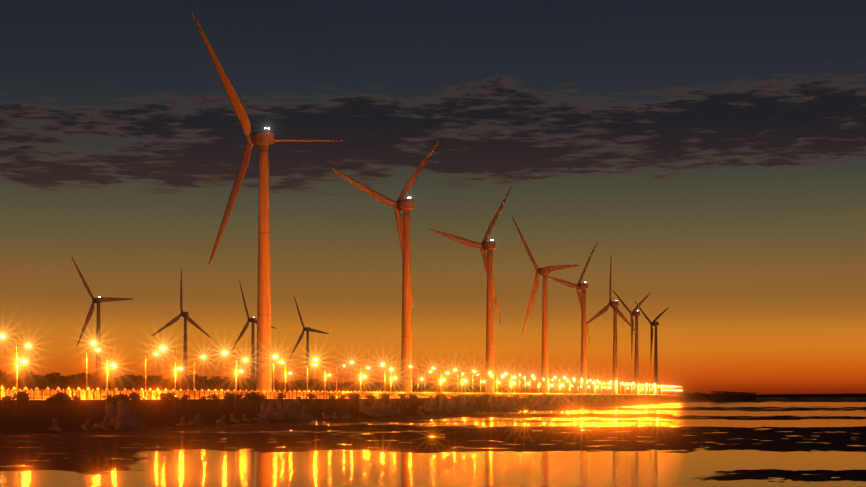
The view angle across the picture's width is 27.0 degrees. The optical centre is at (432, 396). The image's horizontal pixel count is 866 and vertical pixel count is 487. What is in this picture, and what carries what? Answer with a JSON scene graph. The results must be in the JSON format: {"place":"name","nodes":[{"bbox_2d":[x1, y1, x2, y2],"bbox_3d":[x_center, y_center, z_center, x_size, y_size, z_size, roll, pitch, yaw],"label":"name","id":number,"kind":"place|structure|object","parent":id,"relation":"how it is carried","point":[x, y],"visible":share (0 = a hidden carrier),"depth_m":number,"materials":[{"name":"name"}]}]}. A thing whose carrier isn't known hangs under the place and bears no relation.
{"place":"outdoors","nodes":[
{"label":"outdoors","id":0,"kind":"place"},
{"bbox_2d":[97,397,577,399],"bbox_3d":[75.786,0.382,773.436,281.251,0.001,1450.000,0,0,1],"label":"promenade pavement","id":1,"kind":"structure","parent":0,"point":[160,399],"depth_m":222.14,"materials":[{"name":"grey concrete"}]},
{"bbox_2d":[277,393,286,398],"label":"bush","id":2,"kind":"object","parent":1,"relation":"on","point":[281,396],"visible":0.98,"depth_m":273.85,"materials":[{"name":"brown plant"}]},
{"bbox_2d":[0,386,654,399],"bbox_3d":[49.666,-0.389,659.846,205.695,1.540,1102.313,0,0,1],"label":"promenade parapet","id":3,"kind":"structure","parent":1,"relation":"on","point":[141,389],"depth_m":252.19,"materials":[{"name":"concrete"}]},
{"bbox_2d":[0,334,682,398],"bbox_3d":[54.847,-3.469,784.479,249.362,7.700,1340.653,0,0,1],"label":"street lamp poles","id":4,"kind":"object","parent":1,"relation":"on","point":[361,376],"visible":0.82,"depth_m":361.84,"materials":[{"name":"grey metal"}]},
{"bbox_2d":[0,335,675,390],"bbox_3d":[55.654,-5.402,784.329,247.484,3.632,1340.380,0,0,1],"label":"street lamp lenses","id":5,"kind":"object","parent":4,"relation":"attached to","point":[315,364],"visible":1,"depth_m":337.05,"materials":[{"name":"yellow glass"}]},
{"bbox_2d":[0,389,688,399],"bbox_3d":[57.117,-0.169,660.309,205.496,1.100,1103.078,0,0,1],"label":"fence","id":6,"kind":"object","parent":1,"relation":"on","point":[196,394],"visible":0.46,"depth_m":272.56,"materials":[{"name":"grey"}]},
{"bbox_2d":[0,397,713,434],"bbox_3d":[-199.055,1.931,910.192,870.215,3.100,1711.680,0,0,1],"label":"embankment","id":7,"kind":"structure","parent":0,"point":[26,416],"depth_m":212.02,"materials":[{"name":"brown stone"}]},
{"bbox_2d":[1,396,14,403],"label":"bush","id":8,"kind":"object","parent":7,"relation":"on","point":[6,399],"visible":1,"depth_m":175.91,"materials":[{"name":"brown plant"}]},
{"bbox_2d":[11,391,29,400],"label":"bush","id":9,"kind":"object","parent":7,"relation":"on","point":[18,395],"visible":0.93,"depth_m":181.93,"materials":[{"name":"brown plant"}]},
{"bbox_2d":[50,394,65,401],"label":"bush","id":10,"kind":"object","parent":7,"relation":"on","point":[56,397],"visible":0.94,"depth_m":189.63,"materials":[{"name":"brown plant"}]},
{"bbox_2d":[51,393,76,401],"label":"bush","id":11,"kind":"object","parent":7,"relation":"on","point":[68,397],"visible":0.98,"depth_m":190.79,"materials":[{"name":"brown plant"}]},
{"bbox_2d":[103,395,117,403],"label":"bush","id":12,"kind":"object","parent":7,"relation":"on","point":[110,399],"visible":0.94,"depth_m":200.96,"materials":[{"name":"brown plant"}]},
{"bbox_2d":[114,395,129,402],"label":"bush","id":13,"kind":"object","parent":7,"relation":"on","point":[119,397],"visible":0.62,"depth_m":203.48,"materials":[{"name":"brown plant"}]},
{"bbox_2d":[115,394,132,400],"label":"bush","id":14,"kind":"object","parent":7,"relation":"on","point":[125,395],"visible":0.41,"depth_m":207.47,"materials":[{"name":"brown plant"}]},
{"bbox_2d":[127,392,139,399],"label":"bush","id":15,"kind":"object","parent":7,"relation":"on","point":[131,394],"visible":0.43,"depth_m":212.33,"materials":[{"name":"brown plant"}]},
{"bbox_2d":[130,395,144,401],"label":"bush","id":16,"kind":"object","parent":7,"relation":"on","point":[135,398],"visible":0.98,"depth_m":209.65,"materials":[{"name":"brown plant"}]},
{"bbox_2d":[157,393,168,399],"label":"bush","id":17,"kind":"object","parent":7,"relation":"on","point":[162,396],"visible":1,"depth_m":221.81,"materials":[{"name":"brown plant"}]},
{"bbox_2d":[169,397,179,402],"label":"bush","id":18,"kind":"object","parent":7,"relation":"on","point":[174,399],"visible":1,"depth_m":220.99,"materials":[{"name":"brown plant"}]},
{"bbox_2d":[180,395,191,399],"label":"bush","id":19,"kind":"object","parent":7,"relation":"on","point":[184,397],"visible":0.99,"depth_m":229.54,"materials":[{"name":"brown plant"}]},
{"bbox_2d":[207,394,219,399],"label":"bush","id":20,"kind":"object","parent":7,"relation":"on","point":[214,397],"visible":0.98,"depth_m":240.01,"materials":[{"name":"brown plant"}]},
{"bbox_2d":[226,393,240,400],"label":"bush","id":21,"kind":"object","parent":7,"relation":"on","point":[231,397],"visible":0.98,"depth_m":244.62,"materials":[{"name":"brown plant"}]},
{"bbox_2d":[243,393,254,399],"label":"bush","id":22,"kind":"object","parent":7,"relation":"on","point":[249,396],"visible":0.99,"depth_m":255.98,"materials":[{"name":"green plant"}]},
{"bbox_2d":[243,392,260,399],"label":"bush","id":23,"kind":"object","parent":7,"relation":"on","point":[255,394],"visible":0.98,"depth_m":256.87,"materials":[{"name":"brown plant"}]},
{"bbox_2d":[305,393,318,398],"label":"bush","id":24,"kind":"object","parent":7,"relation":"on","point":[310,395],"visible":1,"depth_m":286.95,"materials":[{"name":"green plant"}]},
{"bbox_2d":[0,397,709,434],"bbox_3d":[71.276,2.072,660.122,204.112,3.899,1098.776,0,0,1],"label":"rocks","id":25,"kind":"object","parent":7,"relation":"on","point":[120,417],"visible":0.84,"depth_m":237.42,"materials":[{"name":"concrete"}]},
{"bbox_2d":[378,395,391,399],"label":"bush","id":26,"kind":"object","parent":7,"relation":"on","point":[383,397],"visible":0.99,"depth_m":332.63,"materials":[{"name":"green plant"}]},
{"bbox_2d":[408,394,420,399],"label":"bush","id":27,"kind":"object","parent":7,"relation":"on","point":[412,396],"visible":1,"depth_m":356.11,"materials":[{"name":"green plant"}]},
{"bbox_2d":[0,397,865,486],"bbox_3d":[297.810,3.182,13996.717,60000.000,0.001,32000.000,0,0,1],"label":"water","id":28,"kind":"structure","parent":0,"point":[789,442],"depth_m":106.10,"materials":[{"name":"black"}]},
{"bbox_2d":[711,391,755,401],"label":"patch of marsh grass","id":29,"kind":"structure","parent":28,"relation":"on","point":[731,396],"depth_m":1170.14,"materials":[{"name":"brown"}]},
{"bbox_2d":[0,0,865,394],"label":"sky","id":30,"kind":"structure","parent":0,"point":[712,151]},
{"bbox_2d":[658,394,865,396],"bbox_3d":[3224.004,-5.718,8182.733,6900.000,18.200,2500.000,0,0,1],"label":"shore land","id":31,"kind":"structure","parent":0,"point":[812,395],"depth_m":8959.93,"materials":[{"name":"brown"}]},
{"label":"land","id":32,"kind":"structure","parent":0,"visible":0},
{"bbox_2d":[0,370,7,386],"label":"casuarina tree","id":33,"kind":"object","parent":32,"relation":"on","point":[1,374],"visible":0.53,"depth_m":363.93,"materials":[{"name":"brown plant"}]},
{"bbox_2d":[5,377,24,389],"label":"casuarina tree","id":34,"kind":"object","parent":32,"relation":"on","point":[10,386],"visible":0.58,"depth_m":344.27,"materials":[{"name":"brown plant"}]},
{"bbox_2d":[11,373,29,389],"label":"casuarina tree","id":35,"kind":"object","parent":32,"relation":"on","point":[22,378],"visible":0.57,"depth_m":356.90,"materials":[{"name":"brown plant"}]},
{"bbox_2d":[10,369,36,386],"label":"casuarina tree","id":36,"kind":"object","parent":32,"relation":"on","point":[26,372],"visible":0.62,"depth_m":358.87,"materials":[{"name":"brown plant"}]},
{"bbox_2d":[27,374,45,389],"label":"casuarina tree","id":37,"kind":"object","parent":32,"relation":"on","point":[36,378],"visible":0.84,"depth_m":362.07,"materials":[{"name":"brown plant"}]},
{"bbox_2d":[29,375,52,389],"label":"casuarina tree","id":38,"kind":"object","parent":32,"relation":"on","point":[41,380],"visible":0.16,"depth_m":375.39,"materials":[{"name":"brown plant"}]},
{"bbox_2d":[38,376,52,388],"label":"casuarina tree","id":39,"kind":"object","parent":32,"relation":"on","point":[46,381],"visible":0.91,"depth_m":367.63,"materials":[{"name":"brown plant"}]},
{"bbox_2d":[43,373,59,389],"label":"casuarina tree","id":40,"kind":"object","parent":32,"relation":"on","point":[54,378],"visible":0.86,"depth_m":365.63,"materials":[{"name":"brown plant"}]},
{"bbox_2d":[56,375,71,389],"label":"casuarina tree","id":41,"kind":"object","parent":32,"relation":"on","point":[62,378],"visible":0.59,"depth_m":393.12,"materials":[{"name":"brown plant"}]},
{"bbox_2d":[61,378,73,389],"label":"casuarina tree","id":42,"kind":"object","parent":32,"relation":"on","point":[66,381],"visible":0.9,"depth_m":389.76,"materials":[{"name":"brown plant"}]},
{"bbox_2d":[68,378,85,388],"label":"casuarina tree","id":43,"kind":"object","parent":32,"relation":"on","point":[73,385],"visible":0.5,"depth_m":378.05,"materials":[{"name":"brown plant"}]},
{"bbox_2d":[70,379,90,389],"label":"casuarina tree","id":44,"kind":"object","parent":32,"relation":"on","point":[79,381],"visible":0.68,"depth_m":373.71,"materials":[{"name":"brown plant"}]},
{"bbox_2d":[73,371,94,385],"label":"casuarina tree","id":45,"kind":"object","parent":32,"relation":"on","point":[82,375],"visible":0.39,"depth_m":407.77,"materials":[{"name":"brown plant"}]},
{"bbox_2d":[83,378,99,389],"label":"casuarina tree","id":46,"kind":"object","parent":32,"relation":"on","point":[88,381],"visible":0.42,"depth_m":402.78,"materials":[{"name":"brown plant"}]},
{"bbox_2d":[91,371,102,388],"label":"casuarina tree","id":47,"kind":"object","parent":32,"relation":"on","point":[95,375],"visible":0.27,"depth_m":443.08,"materials":[{"name":"brown plant"}]},
{"bbox_2d":[71,256,132,372],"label":"wind turbine","id":48,"kind":"object","parent":32,"relation":"on","point":[98,301],"visible":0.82,"depth_m":1280.01,"materials":[{"name":"white paint"}]},
{"bbox_2d":[98,380,110,389],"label":"casuarina tree","id":49,"kind":"object","parent":32,"relation":"on","point":[104,383],"visible":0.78,"depth_m":390.14,"materials":[{"name":"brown plant"}]},
{"bbox_2d":[94,370,117,384],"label":"casuarina tree","id":50,"kind":"object","parent":32,"relation":"on","point":[103,377],"visible":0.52,"depth_m":412.36,"materials":[{"name":"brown plant"}]},
{"bbox_2d":[101,379,114,389],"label":"casuarina tree","id":51,"kind":"object","parent":32,"relation":"on","point":[112,387],"visible":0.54,"depth_m":393.69,"materials":[{"name":"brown plant"}]},
{"bbox_2d":[108,377,121,388],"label":"casuarina tree","id":52,"kind":"object","parent":32,"relation":"on","point":[112,380],"visible":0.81,"depth_m":398.78,"materials":[{"name":"green plant"}]},
{"bbox_2d":[117,376,127,389],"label":"casuarina tree","id":53,"kind":"object","parent":32,"relation":"on","point":[121,379],"visible":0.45,"depth_m":421.44,"materials":[{"name":"green plant"}]},
{"bbox_2d":[122,378,131,389],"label":"casuarina tree","id":54,"kind":"object","parent":32,"relation":"on","point":[127,381],"visible":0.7,"depth_m":416.36,"materials":[{"name":"green plant"}]},
{"bbox_2d":[123,373,135,384],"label":"casuarina tree","id":55,"kind":"object","parent":32,"relation":"on","point":[128,376],"visible":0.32,"depth_m":488.26,"materials":[{"name":"green plant"}]},
{"bbox_2d":[128,382,138,390],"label":"casuarina tree","id":56,"kind":"object","parent":32,"relation":"on","point":[132,386],"visible":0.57,"depth_m":409.58,"materials":[{"name":"green plant"}]},
{"bbox_2d":[131,374,147,390],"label":"casuarina tree","id":57,"kind":"object","parent":32,"relation":"on","point":[140,380],"visible":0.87,"depth_m":413.26,"materials":[{"name":"green plant"}]},
{"bbox_2d":[143,379,154,390],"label":"casuarina tree","id":58,"kind":"object","parent":32,"relation":"on","point":[148,387],"visible":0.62,"depth_m":419.96,"materials":[{"name":"green plant"}]},
{"bbox_2d":[148,375,166,390],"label":"casuarina tree","id":59,"kind":"object","parent":32,"relation":"on","point":[160,380],"visible":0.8,"depth_m":423.74,"materials":[{"name":"green plant"}]},
{"bbox_2d":[154,379,170,390],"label":"casuarina tree","id":60,"kind":"object","parent":32,"relation":"on","point":[165,381],"visible":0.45,"depth_m":427.63,"materials":[{"name":"green plant"}]},
{"bbox_2d":[162,380,174,390],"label":"casuarina tree","id":61,"kind":"object","parent":32,"relation":"on","point":[169,383],"visible":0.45,"depth_m":435.40,"materials":[{"name":"green plant"}]},
{"bbox_2d":[168,377,179,389],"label":"casuarina tree","id":62,"kind":"object","parent":32,"relation":"on","point":[172,379],"visible":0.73,"depth_m":437.88,"materials":[{"name":"green plant"}]},
{"bbox_2d":[152,269,210,376],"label":"wind turbine","id":63,"kind":"object","parent":32,"relation":"on","point":[185,315],"visible":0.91,"depth_m":1492.53,"materials":[{"name":"white paint"}]},
{"bbox_2d":[178,379,191,390],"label":"casuarina tree","id":64,"kind":"object","parent":32,"relation":"on","point":[182,387],"visible":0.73,"depth_m":444.68,"materials":[{"name":"green plant"}]},
{"bbox_2d":[187,376,199,388],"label":"casuarina tree","id":65,"kind":"object","parent":32,"relation":"on","point":[190,378],"visible":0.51,"depth_m":456.05,"materials":[{"name":"green plant"}]},
{"bbox_2d":[189,381,199,390],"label":"casuarina tree","id":66,"kind":"object","parent":32,"relation":"on","point":[193,383],"visible":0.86,"depth_m":449.46,"materials":[{"name":"green plant"}]},
{"bbox_2d":[186,374,202,389],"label":"casuarina tree","id":67,"kind":"object","parent":32,"relation":"on","point":[194,376],"visible":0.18,"depth_m":497.41,"materials":[{"name":"green plant"}]},
{"bbox_2d":[195,377,211,390],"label":"casuarina tree","id":68,"kind":"object","parent":32,"relation":"on","point":[200,379],"visible":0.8,"depth_m":460.51,"materials":[{"name":"green plant"}]},
{"bbox_2d":[208,375,220,389],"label":"casuarina tree","id":69,"kind":"object","parent":32,"relation":"on","point":[212,379],"visible":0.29,"depth_m":485.89,"materials":[{"name":"green plant"}]},
{"bbox_2d":[208,377,225,390],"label":"casuarina tree","id":70,"kind":"object","parent":32,"relation":"on","point":[217,387],"visible":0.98,"depth_m":466.14,"materials":[{"name":"green plant"}]},
{"bbox_2d":[217,380,228,390],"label":"casuarina tree","id":71,"kind":"object","parent":32,"relation":"on","point":[223,382],"visible":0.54,"depth_m":477.45,"materials":[{"name":"green plant"}]},
{"bbox_2d":[220,376,228,386],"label":"casuarina tree","id":72,"kind":"object","parent":32,"relation":"on","point":[225,378],"visible":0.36,"depth_m":539.80,"materials":[{"name":"brown plant"}]},
{"bbox_2d":[224,378,237,390],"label":"casuarina tree","id":73,"kind":"object","parent":32,"relation":"on","point":[231,383],"visible":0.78,"depth_m":470.57,"materials":[{"name":"green plant"}]},
{"bbox_2d":[226,377,241,390],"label":"casuarina tree","id":74,"kind":"object","parent":32,"relation":"on","point":[238,383],"visible":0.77,"depth_m":474.42,"materials":[{"name":"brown plant"}]},
{"bbox_2d":[237,377,246,389],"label":"casuarina tree","id":75,"kind":"object","parent":32,"relation":"on","point":[240,379],"visible":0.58,"depth_m":502.02,"materials":[{"name":"brown plant"}]},
{"bbox_2d":[244,377,251,390],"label":"casuarina tree","id":76,"kind":"object","parent":32,"relation":"on","point":[247,379],"visible":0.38,"depth_m":549.49,"materials":[{"name":"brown plant"}]},
{"bbox_2d":[242,381,254,391],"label":"casuarina tree","id":77,"kind":"object","parent":32,"relation":"on","point":[249,385],"visible":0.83,"depth_m":495.59,"materials":[{"name":"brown plant"}]},
{"bbox_2d":[231,280,275,379],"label":"wind turbine","id":78,"kind":"object","parent":32,"relation":"on","point":[253,320],"visible":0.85,"depth_m":1607.36,"materials":[{"name":"white paint"}]},
{"bbox_2d":[191,11,343,391],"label":"wind turbine","id":79,"kind":"object","parent":32,"relation":"on","point":[263,139],"visible":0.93,"depth_m":474.03,"materials":[{"name":"white paint"}]},
{"bbox_2d":[272,377,278,391],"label":"casuarina tree","id":80,"kind":"object","parent":32,"relation":"on","point":[275,380],"visible":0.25,"depth_m":532.82,"materials":[{"name":"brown plant"}]},
{"bbox_2d":[277,383,289,391],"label":"casuarina tree","id":81,"kind":"object","parent":32,"relation":"on","point":[282,389],"visible":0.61,"depth_m":518.54,"materials":[{"name":"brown plant"}]},
{"bbox_2d":[293,379,309,391],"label":"casuarina tree","id":82,"kind":"object","parent":32,"relation":"on","point":[303,383],"visible":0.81,"depth_m":542.32,"materials":[{"name":"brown plant"}]},
{"bbox_2d":[300,386,313,391],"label":"casuarina tree","id":83,"kind":"object","parent":32,"relation":"on","point":[309,389],"visible":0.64,"depth_m":544.90,"materials":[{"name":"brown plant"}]},
{"bbox_2d":[289,296,328,381],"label":"wind turbine","id":84,"kind":"object","parent":32,"relation":"on","point":[307,329],"visible":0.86,"depth_m":1824.74,"materials":[{"name":"white paint"}]},
{"bbox_2d":[306,377,321,390],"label":"casuarina tree","id":85,"kind":"object","parent":32,"relation":"on","point":[316,383],"visible":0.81,"depth_m":550.40,"materials":[{"name":"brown plant"}]},
{"bbox_2d":[317,381,328,390],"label":"casuarina tree","id":86,"kind":"object","parent":32,"relation":"on","point":[321,388],"visible":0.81,"depth_m":561.65,"materials":[{"name":"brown plant"}]},
{"bbox_2d":[320,380,333,391],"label":"casuarina tree","id":87,"kind":"object","parent":32,"relation":"on","point":[326,382],"visible":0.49,"depth_m":571.86,"materials":[{"name":"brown plant"}]},
{"bbox_2d":[335,383,347,391],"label":"casuarina tree","id":88,"kind":"object","parent":32,"relation":"on","point":[339,386],"visible":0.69,"depth_m":582.01,"materials":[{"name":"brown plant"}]},
{"bbox_2d":[347,383,357,391],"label":"casuarina tree","id":89,"kind":"object","parent":32,"relation":"on","point":[350,385],"visible":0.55,"depth_m":605.78,"materials":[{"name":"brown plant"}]},
{"bbox_2d":[362,386,371,392],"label":"casuarina tree","id":90,"kind":"object","parent":32,"relation":"on","point":[365,389],"visible":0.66,"depth_m":629.34,"materials":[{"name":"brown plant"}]},
{"bbox_2d":[371,382,380,391],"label":"casuarina tree","id":91,"kind":"object","parent":32,"relation":"on","point":[375,384],"visible":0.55,"depth_m":667.24,"materials":[{"name":"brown plant"}]},
{"bbox_2d":[375,383,388,391],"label":"casuarina tree","id":92,"kind":"object","parent":32,"relation":"on","point":[381,389],"visible":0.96,"depth_m":639.30,"materials":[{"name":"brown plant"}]},
{"bbox_2d":[331,140,439,391],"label":"wind turbine","id":93,"kind":"object","parent":32,"relation":"on","point":[405,206],"visible":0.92,"depth_m":639.96,"materials":[{"name":"white paint"}]},
{"bbox_2d":[392,381,400,392],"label":"casuarina tree","id":94,"kind":"object","parent":32,"relation":"on","point":[394,385],"visible":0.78,"depth_m":680.78,"materials":[{"name":"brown plant"}]},
{"bbox_2d":[414,383,425,392],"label":"casuarina tree","id":95,"kind":"object","parent":32,"relation":"on","point":[421,386],"visible":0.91,"depth_m":702.42,"materials":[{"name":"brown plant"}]},
{"bbox_2d":[423,383,434,390],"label":"casuarina tree","id":96,"kind":"object","parent":32,"relation":"on","point":[427,384],"visible":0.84,"depth_m":727.00,"materials":[{"name":"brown plant"}]},
{"bbox_2d":[430,186,511,392],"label":"wind turbine","id":97,"kind":"object","parent":32,"relation":"on","point":[489,246],"visible":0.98,"depth_m":814.27,"materials":[{"name":"white paint"}]},
{"bbox_2d":[511,214,579,393],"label":"wind turbine","id":98,"kind":"object","parent":32,"relation":"on","point":[544,271],"visible":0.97,"depth_m":980.50,"materials":[{"name":"white paint"}]},
{"bbox_2d":[547,241,597,393],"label":"wind turbine","id":99,"kind":"object","parent":32,"relation":"on","point":[579,286],"visible":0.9,"depth_m":1113.89,"materials":[{"name":"white paint"}]},
{"bbox_2d":[587,259,635,393],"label":"wind turbine","id":100,"kind":"object","parent":32,"relation":"on","point":[613,305],"visible":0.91,"depth_m":1329.11,"materials":[{"name":"white paint"}]},
{"bbox_2d":[612,289,649,393],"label":"wind turbine","id":101,"kind":"object","parent":32,"relation":"on","point":[636,314],"visible":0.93,"depth_m":1482.47,"materials":[{"name":"white paint"}]},
{"bbox_2d":[635,301,668,394],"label":"wind turbine","id":102,"kind":"object","parent":32,"relation":"on","point":[653,323],"visible":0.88,"depth_m":1689.65,"materials":[{"name":"white paint"}]}
]}

